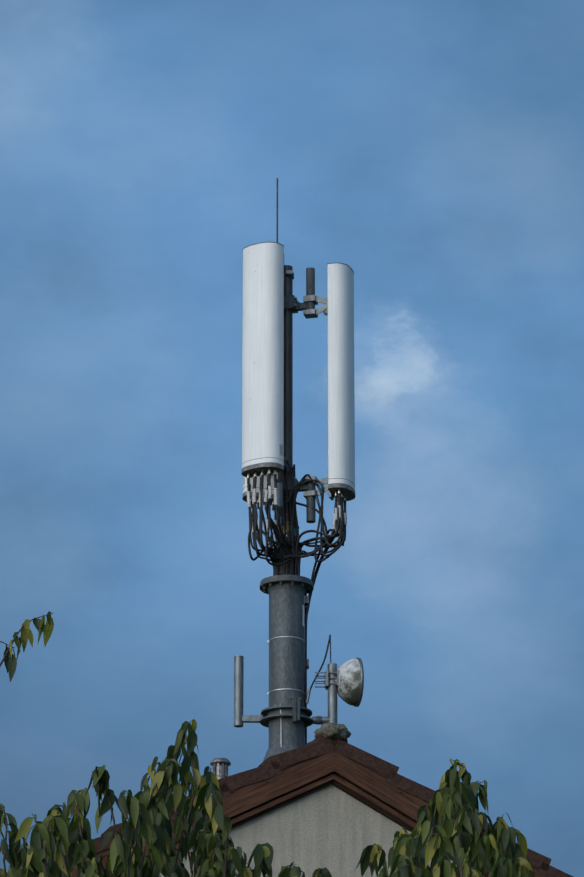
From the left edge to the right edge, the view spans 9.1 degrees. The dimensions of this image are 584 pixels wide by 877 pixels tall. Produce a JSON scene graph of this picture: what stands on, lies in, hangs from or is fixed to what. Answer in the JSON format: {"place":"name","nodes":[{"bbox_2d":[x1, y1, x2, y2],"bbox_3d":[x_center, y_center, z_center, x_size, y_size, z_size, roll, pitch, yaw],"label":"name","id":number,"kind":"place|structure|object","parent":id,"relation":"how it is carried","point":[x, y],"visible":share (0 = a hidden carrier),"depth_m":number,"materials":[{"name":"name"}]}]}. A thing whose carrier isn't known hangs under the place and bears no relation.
{"place":"outdoors","nodes":[
{"label":"outdoors","id":0,"kind":"place"},
{"bbox_2d":[0,0,583,876],"label":"sky","id":1,"kind":"structure","parent":0,"point":[432,150],"materials":[{"name":"blue"}]},
{"label":"ground","id":2,"kind":"structure","parent":0,"visible":0},
{"bbox_2d":[0,611,534,876],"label":"cherry tree","id":3,"kind":"object","parent":2,"relation":"on","point":[61,845],"visible":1,"depth_m":11.88,"materials":[{"name":"green plant"}]},
{"bbox_2d":[22,723,572,876],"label":"house","id":4,"kind":"structure","parent":2,"relation":"on","point":[332,800],"depth_m":27.65,"materials":[{"name":"paint"}]},
{"bbox_2d":[210,758,230,778],"bbox_3d":[-0.569,2.765,29.006,0.240,0.460,0.240,0,-20,-1],"label":"roof vent pipe","id":5,"kind":"object","parent":4,"relation":"on","point":[220,767],"visible":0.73,"depth_m":29.01,"materials":[{"name":"metal"}]},
{"bbox_2d":[234,178,336,760],"bbox_3d":[-0.049,0.378,29.755,0.608,5.476,0.608,-18,-27,41],"label":"mast pole","id":6,"kind":"object","parent":4,"relation":"on","point":[286,642],"visible":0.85,"depth_m":29.19,"materials":[{"name":"metal"}]},
{"bbox_2d":[247,460,346,746],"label":"cables","id":7,"kind":"object","parent":6,"relation":"attached to","point":[293,546],"visible":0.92,"depth_m":29.41,"materials":[{"name":"black rubber"}]},
{"bbox_2d":[274,290,333,509],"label":"mounting brackets","id":8,"kind":"object","parent":6,"relation":"attached to","point":[310,313],"visible":0.5,"depth_m":29.73,"materials":[{"name":"metal"}]},
{"bbox_2d":[241,242,283,483],"bbox_3d":[-0.248,-0.612,29.760,0.358,2.045,0.202,-12,-23,29],"label":"panel antenna","id":9,"kind":"object","parent":8,"relation":"attached to","point":[263,371],"visible":1,"depth_m":29.67,"materials":[{"name":"grey plastic"}]},
{"bbox_2d":[242,472,277,511],"bbox_3d":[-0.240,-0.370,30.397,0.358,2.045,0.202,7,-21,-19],"label":"cable connectors","id":10,"kind":"object","parent":9,"relation":"attached to","point":[244,484],"visible":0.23,"depth_m":30.03,"materials":[{"name":"grey"}]},
{"bbox_2d":[327,263,354,505],"bbox_3d":[0.404,-0.430,29.877,0.202,2.045,0.358,-5,-21,14],"label":"panel antenna","id":11,"kind":"object","parent":8,"relation":"attached to","point":[341,410],"visible":0.94,"depth_m":29.74,"materials":[{"name":"grey plastic"}]},
{"bbox_2d":[315,658,363,706],"bbox_3d":[0.377,1.950,29.220,0.388,0.394,0.391,0,-20,-1],"label":"microwave dish","id":12,"kind":"object","parent":6,"relation":"attached to","point":[349,680],"visible":0.9,"depth_m":29.09,"materials":[{"name":"grey"}]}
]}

